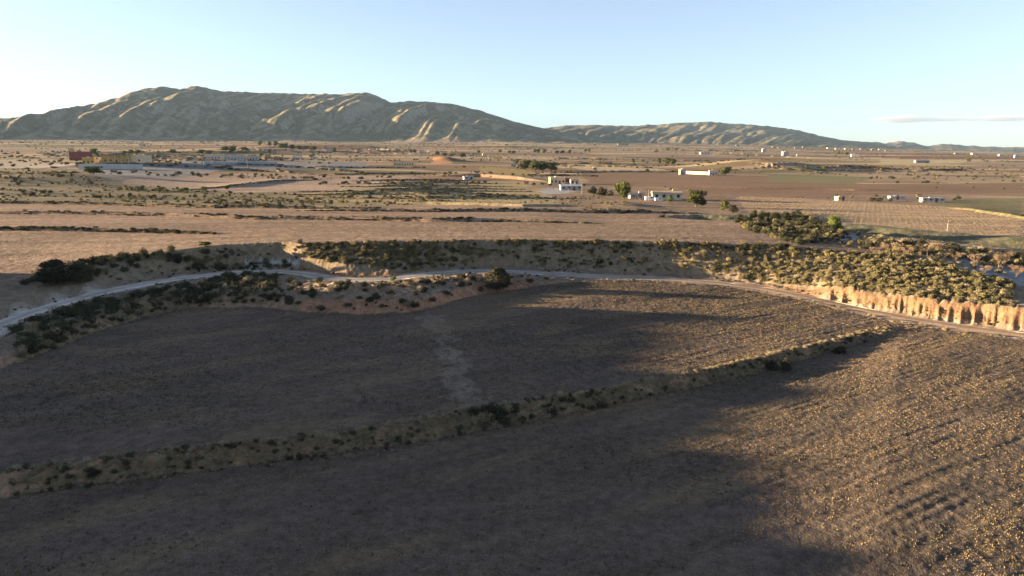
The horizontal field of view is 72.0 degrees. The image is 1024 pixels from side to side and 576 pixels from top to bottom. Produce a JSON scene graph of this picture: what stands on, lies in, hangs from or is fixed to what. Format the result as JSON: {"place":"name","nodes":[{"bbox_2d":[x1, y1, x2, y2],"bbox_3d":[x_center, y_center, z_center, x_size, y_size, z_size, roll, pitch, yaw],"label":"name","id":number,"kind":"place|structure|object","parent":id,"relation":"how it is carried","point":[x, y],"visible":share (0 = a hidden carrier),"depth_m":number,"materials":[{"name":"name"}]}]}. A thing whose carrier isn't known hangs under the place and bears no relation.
{"place":"outdoors","nodes":[
{"label":"outdoors","id":0,"kind":"place"},
{"bbox_2d":[0,86,649,143],"bbox_3d":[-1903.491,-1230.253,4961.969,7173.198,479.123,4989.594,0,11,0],"label":"mountain","id":1,"kind":"structure","parent":0,"point":[190,113],"depth_m":4227.93,"materials":[{"name":"stone"}]},
{"bbox_2d":[0,140,1023,575],"bbox_3d":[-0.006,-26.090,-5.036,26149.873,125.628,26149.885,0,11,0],"label":"ground","id":2,"kind":"structure","parent":0,"point":[452,520],"depth_m":83.38,"materials":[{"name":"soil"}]},
{"bbox_2d":[14,344,27,351],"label":"dry bush","id":3,"kind":"object","parent":2,"relation":"on","point":[22,348],"visible":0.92,"depth_m":90.22,"materials":[{"name":"green plant"}]},
{"bbox_2d":[16,337,35,346],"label":"bush","id":4,"kind":"object","parent":2,"relation":"on","point":[21,342],"visible":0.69,"depth_m":91.87,"materials":[{"name":"green plant"}]},
{"bbox_2d":[22,340,35,349],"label":"bush","id":5,"kind":"object","parent":2,"relation":"on","point":[28,344],"visible":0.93,"depth_m":91.41,"materials":[{"name":"green plant"}]},
{"bbox_2d":[23,316,36,323],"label":"bush","id":6,"kind":"object","parent":2,"relation":"on","point":[28,319],"visible":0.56,"depth_m":101.81,"materials":[{"name":"green plant"}]},
{"bbox_2d":[23,321,37,329],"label":"dry bush","id":7,"kind":"object","parent":2,"relation":"on","point":[30,324],"visible":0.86,"depth_m":99.04,"materials":[{"name":"plant"}]},
{"bbox_2d":[26,335,40,345],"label":"bush","id":8,"kind":"object","parent":2,"relation":"on","point":[38,341],"visible":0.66,"depth_m":92.89,"materials":[{"name":"green plant"}]},
{"bbox_2d":[26,345,41,353],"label":"bush","id":9,"kind":"object","parent":2,"relation":"on","point":[34,350],"visible":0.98,"depth_m":91.28,"materials":[{"name":"green plant"}]},
{"bbox_2d":[33,313,44,320],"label":"bush","id":10,"kind":"object","parent":2,"relation":"on","point":[37,318],"visible":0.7,"depth_m":103.14,"materials":[{"name":"green plant"}]},
{"bbox_2d":[42,330,61,339],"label":"bush","id":11,"kind":"object","parent":2,"relation":"on","point":[49,334],"visible":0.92,"depth_m":95.64,"materials":[{"name":"green plant"}]},
{"bbox_2d":[31,259,83,284],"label":"round tree","id":12,"kind":"object","parent":2,"relation":"on","point":[54,272],"visible":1,"depth_m":120.00,"materials":[{"name":"green plant"}]},
{"bbox_2d":[51,305,66,316],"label":"bush","id":13,"kind":"object","parent":2,"relation":"on","point":[59,311],"visible":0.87,"depth_m":106.00,"materials":[{"name":"green plant"}]},
{"bbox_2d":[54,319,70,328],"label":"bush","id":14,"kind":"object","parent":2,"relation":"on","point":[60,325],"visible":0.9,"depth_m":99.10,"materials":[{"name":"green plant"}]},
{"bbox_2d":[65,310,76,317],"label":"bush","id":15,"kind":"object","parent":2,"relation":"on","point":[70,313],"visible":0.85,"depth_m":105.47,"materials":[{"name":"green plant"}]},
{"bbox_2d":[62,262,97,281],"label":"bushy tree","id":16,"kind":"object","parent":2,"relation":"on","point":[86,273],"visible":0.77,"depth_m":123.76,"materials":[{"name":"green plant"}]},
{"bbox_2d":[69,150,92,160],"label":"house","id":17,"kind":"structure","parent":2,"relation":"on","point":[78,154],"depth_m":727.45,"materials":[{"name":"red paint"}]},
{"bbox_2d":[83,303,93,314],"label":"bush","id":18,"kind":"object","parent":2,"relation":"on","point":[87,308],"visible":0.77,"depth_m":108.25,"materials":[{"name":"green plant"}]},
{"bbox_2d":[82,157,96,163],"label":"house","id":19,"kind":"structure","parent":2,"relation":"on","point":[87,160],"depth_m":515.44,"materials":[{"name":"yellow paint"}]},
{"bbox_2d":[83,166,103,173],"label":"pine tree","id":20,"kind":"object","parent":2,"relation":"on","point":[93,169],"visible":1,"depth_m":379.55,"materials":[{"name":"green plant"}]},
{"bbox_2d":[85,468,103,478],"bbox_3d":[-36.212,16.020,61.006,1.431,0.790,1.006,-3,11,-17],"label":"bush","id":21,"kind":"object","parent":2,"relation":"on","point":[94,473],"visible":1,"depth_m":60.89,"materials":[{"name":"green plant"}]},
{"bbox_2d":[92,296,103,303],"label":"bush","id":22,"kind":"object","parent":2,"relation":"on","point":[97,299],"visible":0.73,"depth_m":114.03,"materials":[{"name":"green plant"}]},
{"bbox_2d":[78,164,142,168],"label":"retaining wall","id":23,"kind":"structure","parent":2,"relation":"on","point":[119,166],"depth_m":489.10,"materials":[{"name":"concrete"}]},
{"bbox_2d":[104,307,118,313],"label":"bush","id":24,"kind":"object","parent":2,"relation":"on","point":[109,309],"visible":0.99,"depth_m":108.89,"materials":[{"name":"green plant"}]},
{"bbox_2d":[107,255,116,263],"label":"shrub","id":25,"kind":"object","parent":2,"relation":"on","point":[111,259],"visible":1,"depth_m":133.67,"materials":[{"name":"green plant"}]},
{"bbox_2d":[100,153,133,163],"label":"house","id":26,"kind":"structure","parent":2,"relation":"on","point":[113,157],"depth_m":519.87,"materials":[{"name":"beige concrete"}]},
{"bbox_2d":[125,451,136,457],"bbox_3d":[-33.916,14.765,62.786,0.846,0.766,1.134,10,14,41],"label":"bush","id":27,"kind":"object","parent":2,"relation":"on","point":[130,455],"visible":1,"depth_m":62.67,"materials":[{"name":"green plant"}]},
{"bbox_2d":[126,302,140,309],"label":"bush","id":28,"kind":"object","parent":2,"relation":"on","point":[132,307],"visible":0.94,"depth_m":112.16,"materials":[{"name":"green plant"}]},
{"bbox_2d":[134,290,145,298],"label":"bush","id":29,"kind":"object","parent":2,"relation":"on","point":[138,294],"visible":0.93,"depth_m":118.96,"materials":[{"name":"green plant"}]},
{"bbox_2d":[131,154,151,162],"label":"house","id":30,"kind":"structure","parent":2,"relation":"on","point":[138,158],"depth_m":523.75,"materials":[{"name":"white paint"}]},
{"bbox_2d":[166,245,175,251],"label":"shrub","id":31,"kind":"object","parent":2,"relation":"on","point":[170,248],"visible":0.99,"depth_m":141.26,"materials":[{"name":"green plant"}]},
{"bbox_2d":[173,289,186,296],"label":"bush","id":32,"kind":"object","parent":2,"relation":"on","point":[177,293],"visible":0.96,"depth_m":120.78,"materials":[{"name":"green plant"}]},
{"bbox_2d":[183,294,192,302],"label":"bush","id":33,"kind":"object","parent":2,"relation":"on","point":[187,298],"visible":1,"depth_m":119.36,"materials":[{"name":"green plant"}]},
{"bbox_2d":[198,241,211,245],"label":"bush","id":34,"kind":"object","parent":2,"relation":"on","point":[205,243],"visible":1,"depth_m":145.92,"materials":[{"name":"green plant"}]},
{"bbox_2d":[201,292,214,302],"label":"bush","id":35,"kind":"object","parent":2,"relation":"on","point":[207,297],"visible":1,"depth_m":119.28,"materials":[{"name":"green plant"}]},
{"bbox_2d":[206,282,216,289],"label":"bush","id":36,"kind":"object","parent":2,"relation":"on","point":[210,286],"visible":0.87,"depth_m":123.98,"materials":[{"name":"green plant"}]},
{"bbox_2d":[204,154,222,158],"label":"house","id":37,"kind":"structure","parent":2,"relation":"on","point":[212,156],"depth_m":818.64,"materials":[{"name":"white concrete"}]},
{"bbox_2d":[227,441,237,448],"bbox_3d":[-25.771,14.543,64.950,1.012,0.616,0.943,-4,12,-19],"label":"bush","id":38,"kind":"object","parent":2,"relation":"on","point":[229,446],"visible":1,"depth_m":64.90,"materials":[{"name":"green plant"}]},
{"bbox_2d":[223,154,244,159],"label":"house","id":39,"kind":"structure","parent":2,"relation":"on","point":[235,156],"depth_m":798.03,"materials":[{"name":"ceramic"}]},
{"bbox_2d":[233,284,243,295],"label":"bush","id":40,"kind":"object","parent":2,"relation":"on","point":[238,290],"visible":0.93,"depth_m":121.55,"materials":[{"name":"green plant"}]},
{"bbox_2d":[203,160,276,164],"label":"garden wall","id":41,"kind":"structure","parent":2,"relation":"on","point":[238,161],"depth_m":590.02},
{"bbox_2d":[246,155,258,159],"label":"house","id":42,"kind":"structure","parent":2,"relation":"on","point":[252,157],"depth_m":810.72,"materials":[{"name":"white concrete"}]},
{"bbox_2d":[284,298,294,304],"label":"bush","id":43,"kind":"object","parent":2,"relation":"on","point":[288,300],"visible":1,"depth_m":117.32,"materials":[{"name":"green plant"}]},
{"bbox_2d":[306,287,317,297],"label":"bush","id":44,"kind":"object","parent":2,"relation":"on","point":[311,291],"visible":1,"depth_m":119.32,"materials":[{"name":"green plant"}]},
{"bbox_2d":[313,276,322,282],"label":"bush","id":45,"kind":"object","parent":2,"relation":"on","point":[317,280],"visible":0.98,"depth_m":126.40,"materials":[{"name":"green plant"}]},
{"bbox_2d":[393,161,414,165],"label":"house","id":46,"kind":"structure","parent":2,"relation":"on","point":[402,163],"depth_m":699.14,"materials":[{"name":"ceramic"}]},
{"bbox_2d":[410,299,420,307],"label":"bush","id":47,"kind":"object","parent":2,"relation":"on","point":[413,304],"visible":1,"depth_m":115.57,"materials":[{"name":"green plant"}]},
{"bbox_2d":[456,420,469,431],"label":"dry bush","id":48,"kind":"object","parent":2,"relation":"on","point":[462,422],"visible":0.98,"depth_m":71.68,"materials":[{"name":"brown plant"}]},
{"bbox_2d":[463,176,473,179],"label":"shed","id":49,"kind":"structure","parent":2,"relation":"on","point":[468,177],"depth_m":448.04,"materials":[{"name":"metal"}]},
{"bbox_2d":[467,406,480,415],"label":"bush","id":50,"kind":"object","parent":2,"relation":"on","point":[473,412],"visible":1,"depth_m":72.97,"materials":[{"name":"green plant"}]},
{"bbox_2d":[486,404,498,413],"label":"bush","id":51,"kind":"object","parent":2,"relation":"on","point":[490,407],"visible":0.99,"depth_m":73.96,"materials":[{"name":"green plant"}]},
{"bbox_2d":[483,266,510,290],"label":"round tree","id":52,"kind":"object","parent":2,"relation":"on","point":[492,280],"visible":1,"depth_m":128.09,"materials":[{"name":"green plant"}]},
{"bbox_2d":[495,405,505,418],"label":"bush","id":53,"kind":"object","parent":2,"relation":"on","point":[501,411],"visible":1,"depth_m":73.42,"materials":[{"name":"green plant"}]},
{"bbox_2d":[500,416,511,425],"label":"bush","id":54,"kind":"object","parent":2,"relation":"on","point":[506,421],"visible":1,"depth_m":73.17,"materials":[{"name":"green plant"}]},
{"bbox_2d":[1,297,1017,575],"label":"stones","id":55,"kind":"object","parent":2,"relation":"on","point":[535,487],"visible":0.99,"depth_m":70.00,"materials":[{"name":"brown stone"}]},
{"bbox_2d":[0,168,1023,495],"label":"scrub","id":56,"kind":"object","parent":2,"relation":"on","point":[880,270],"visible":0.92,"depth_m":131.69,"materials":[{"name":"green plant"}]},
{"bbox_2d":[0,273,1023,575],"bbox_3d":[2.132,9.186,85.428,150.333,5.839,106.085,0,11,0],"label":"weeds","id":57,"kind":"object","parent":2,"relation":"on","point":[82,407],"visible":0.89,"depth_m":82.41,"materials":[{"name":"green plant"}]},
{"bbox_2d":[0,139,1023,215],"bbox_3d":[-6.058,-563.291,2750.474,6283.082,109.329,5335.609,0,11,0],"label":"plain scrub","id":58,"kind":"object","parent":2,"relation":"on","point":[918,195],"visible":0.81,"depth_m":656.84,"materials":[{"name":"green plant"}]},
{"bbox_2d":[510,405,519,413],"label":"bush","id":59,"kind":"object","parent":2,"relation":"on","point":[514,409],"visible":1,"depth_m":74.47,"materials":[{"name":"green plant"}]},
{"bbox_2d":[510,415,522,425],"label":"dry bush","id":60,"kind":"object","parent":2,"relation":"on","point":[514,419],"visible":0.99,"depth_m":73.58,"materials":[{"name":"plant"}]},
{"bbox_2d":[517,160,531,169],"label":"pine tree","id":61,"kind":"object","parent":2,"relation":"on","point":[523,164],"visible":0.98,"depth_m":660.67,"materials":[{"name":"green plant"}]},
{"bbox_2d":[529,160,540,170],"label":"pine tree","id":62,"kind":"object","parent":2,"relation":"on","point":[535,165],"visible":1,"depth_m":641.46,"materials":[{"name":"green plant"}]},
{"bbox_2d":[539,161,546,170],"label":"pine tree","id":63,"kind":"object","parent":2,"relation":"on","point":[543,165],"visible":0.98,"depth_m":641.62,"materials":[{"name":"green plant"}]},
{"bbox_2d":[545,406,557,416],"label":"bush","id":64,"kind":"object","parent":2,"relation":"on","point":[554,413],"visible":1,"depth_m":75.78,"materials":[{"name":"green plant"}]},
{"bbox_2d":[546,162,558,170],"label":"pine tree","id":65,"kind":"object","parent":2,"relation":"on","point":[551,166],"visible":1,"depth_m":640.48,"materials":[{"name":"green plant"}]},
{"bbox_2d":[549,176,565,183],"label":"house","id":66,"kind":"structure","parent":2,"relation":"on","point":[556,180],"depth_m":411.27,"materials":[{"name":"beige paint"}]},
{"bbox_2d":[559,183,582,189],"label":"shed","id":67,"kind":"structure","parent":2,"relation":"on","point":[575,186],"depth_m":346.71,"materials":[{"name":"paint"}]},
{"bbox_2d":[570,179,578,183],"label":"house","id":68,"kind":"structure","parent":2,"relation":"on","point":[574,181],"depth_m":407.70,"materials":[{"name":"paint"}]},
{"bbox_2d":[587,186,596,193],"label":"bushy tree","id":69,"kind":"object","parent":2,"relation":"on","point":[593,190],"visible":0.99,"depth_m":318.67,"materials":[{"name":"green plant"}]},
{"bbox_2d":[596,187,607,195],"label":"bushy tree","id":70,"kind":"object","parent":2,"relation":"on","point":[601,191],"visible":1,"depth_m":307.41,"materials":[{"name":"green plant"}]},
{"bbox_2d":[596,397,609,408],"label":"bush","id":71,"kind":"object","parent":2,"relation":"on","point":[601,404],"visible":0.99,"depth_m":78.51,"materials":[{"name":"green plant"}]},
{"bbox_2d":[599,398,611,406],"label":"dry bush","id":72,"kind":"object","parent":2,"relation":"on","point":[606,400],"visible":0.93,"depth_m":78.73,"materials":[{"name":"plant"}]},
{"bbox_2d":[614,180,631,198],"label":"pine tree","id":73,"kind":"object","parent":2,"relation":"on","point":[622,189],"visible":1,"depth_m":281.18,"materials":[{"name":"green plant"}]},
{"bbox_2d":[628,191,644,198],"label":"shed","id":74,"kind":"structure","parent":2,"relation":"on","point":[638,195],"depth_m":289.15,"materials":[{"name":"paint"}]},
{"bbox_2d":[650,189,682,199],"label":"shed","id":75,"kind":"structure","parent":2,"relation":"on","point":[665,195],"depth_m":284.66,"materials":[{"name":"paint"}]},
{"bbox_2d":[679,168,685,174],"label":"house","id":76,"kind":"structure","parent":2,"relation":"on","point":[682,171],"depth_m":593.01,"materials":[{"name":"white paint"}]},
{"bbox_2d":[686,189,707,206],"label":"pine tree","id":77,"kind":"object","parent":2,"relation":"on","point":[697,197],"visible":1,"depth_m":243.41,"materials":[{"name":"green plant"}]},
{"bbox_2d":[686,171,707,174],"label":"garden wall","id":78,"kind":"structure","parent":2,"relation":"on","point":[696,172],"depth_m":605.33,"materials":[{"name":"white paint"}]},
{"bbox_2d":[708,170,717,174],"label":"house","id":79,"kind":"structure","parent":2,"relation":"on","point":[712,172],"depth_m":586.74,"materials":[{"name":"white paint"}]},
{"bbox_2d":[718,166,731,174],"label":"pine tree","id":80,"kind":"object","parent":2,"relation":"on","point":[723,170],"visible":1,"depth_m":599.43,"materials":[{"name":"green plant"}]},
{"bbox_2d":[720,200,729,211],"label":"pine tree","id":81,"kind":"object","parent":2,"relation":"on","point":[725,205],"visible":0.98,"depth_m":226.82,"materials":[{"name":"green plant"}]},
{"bbox_2d":[729,205,738,212],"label":"bushy tree","id":82,"kind":"object","parent":2,"relation":"on","point":[734,208],"visible":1,"depth_m":223.18,"materials":[{"name":"green plant"}]},
{"bbox_2d":[764,359,779,370],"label":"bush","id":83,"kind":"object","parent":2,"relation":"on","point":[773,366],"visible":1,"depth_m":90.52,"materials":[{"name":"green plant"}]},
{"bbox_2d":[767,212,779,218],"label":"bushy tree","id":84,"kind":"object","parent":2,"relation":"on","point":[772,216],"visible":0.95,"depth_m":208.88,"materials":[{"name":"green plant"}]},
{"bbox_2d":[780,213,791,219],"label":"bushy tree","id":85,"kind":"object","parent":2,"relation":"on","point":[785,216],"visible":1,"depth_m":206.20,"materials":[{"name":"green plant"}]},
{"bbox_2d":[780,358,792,370],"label":"bush","id":86,"kind":"object","parent":2,"relation":"on","point":[786,365],"visible":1,"depth_m":90.34,"materials":[{"name":"green plant"}]},
{"bbox_2d":[805,234,815,242],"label":"bush","id":87,"kind":"object","parent":2,"relation":"on","point":[811,237],"visible":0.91,"depth_m":152.95,"materials":[{"name":"green plant"}]},
{"bbox_2d":[811,229,822,235],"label":"bush","id":88,"kind":"object","parent":2,"relation":"on","point":[817,232],"visible":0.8,"depth_m":163.46,"materials":[{"name":"green plant"}]},
{"bbox_2d":[828,215,841,229],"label":"green tree","id":89,"kind":"object","parent":2,"relation":"on","point":[834,221],"visible":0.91,"depth_m":177.96,"materials":[{"name":"green plant"}]},
{"bbox_2d":[831,345,846,353],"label":"bush","id":90,"kind":"object","parent":2,"relation":"on","point":[839,349],"visible":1,"depth_m":96.52,"materials":[{"name":"green plant"}]},
{"bbox_2d":[834,196,844,200],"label":"hut","id":91,"kind":"object","parent":2,"relation":"on","point":[839,198],"visible":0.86,"depth_m":292.41,"materials":[{"name":"white paint"}]},
{"bbox_2d":[738,196,1023,246],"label":"vine rows","id":92,"kind":"object","parent":2,"relation":"on","point":[861,220],"visible":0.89,"depth_m":229.44,"materials":[{"name":"green plant"}]},
{"bbox_2d":[888,195,905,199],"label":"shed","id":93,"kind":"structure","parent":2,"relation":"on","point":[896,197],"depth_m":303.96,"materials":[{"name":"paint"}]},
{"bbox_2d":[914,159,929,162],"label":"barn","id":94,"kind":"structure","parent":2,"relation":"on","point":[922,161],"depth_m":1071.50,"materials":[{"name":"white concrete"}]},
{"bbox_2d":[918,237,929,243],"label":"bush","id":95,"kind":"object","parent":2,"relation":"on","point":[923,240],"visible":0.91,"depth_m":156.02,"materials":[{"name":"green plant"}]},
{"bbox_2d":[920,243,935,255],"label":"almond tree","id":96,"kind":"object","parent":2,"relation":"on","point":[931,245],"visible":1,"depth_m":141.00,"materials":[{"name":"brown plant"}]},
{"bbox_2d":[919,197,944,202],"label":"shed","id":97,"kind":"structure","parent":2,"relation":"on","point":[933,200],"depth_m":289.25,"materials":[{"name":"paint"}]},
{"bbox_2d":[936,243,950,255],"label":"almond tree","id":98,"kind":"object","parent":2,"relation":"on","point":[939,244],"visible":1,"depth_m":140.90,"materials":[{"name":"brown plant"}]},
{"bbox_2d":[967,253,980,262],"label":"almond tree","id":99,"kind":"object","parent":2,"relation":"on","point":[973,256],"visible":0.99,"depth_m":133.68,"materials":[{"name":"brown plant"}]},
{"bbox_2d":[993,253,1010,268],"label":"almond tree","id":100,"kind":"object","parent":2,"relation":"on","point":[998,259],"visible":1,"depth_m":131.00,"materials":[{"name":"brown plant"}]},
{"bbox_2d":[1010,265,1023,277],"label":"almond tree","id":101,"kind":"object","parent":2,"relation":"on","point":[1016,269],"visible":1,"depth_m":125.44,"materials":[{"name":"brown plant"}]},
{"bbox_2d":[1012,258,1022,265],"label":"shrub","id":102,"kind":"object","parent":2,"relation":"on","point":[1019,262],"visible":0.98,"depth_m":137.54,"materials":[{"name":"green plant"}]},
{"bbox_2d":[0,268,1023,337],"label":"dirt track","id":103,"kind":"structure","parent":0,"point":[25,311],"depth_m":126.41,"materials":[{"name":"beige soil"}]},
{"bbox_2d":[0,0,1023,146],"label":"sky","id":104,"kind":"structure","parent":0,"point":[922,72],"materials":[{"name":"blue"}]},
{"bbox_2d":[545,121,904,148],"bbox_3d":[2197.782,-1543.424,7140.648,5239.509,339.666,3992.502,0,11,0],"label":"hills","id":105,"kind":"structure","parent":0,"point":[710,132],"depth_m":6865.86,"materials":[{"name":"stone"}]},
{"bbox_2d":[872,141,1023,152],"bbox_3d":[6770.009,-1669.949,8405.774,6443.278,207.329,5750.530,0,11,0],"label":"distant hills","id":106,"kind":"structure","parent":0,"point":[906,145],"depth_m":8784.17,"materials":[{"name":"grey stone"}]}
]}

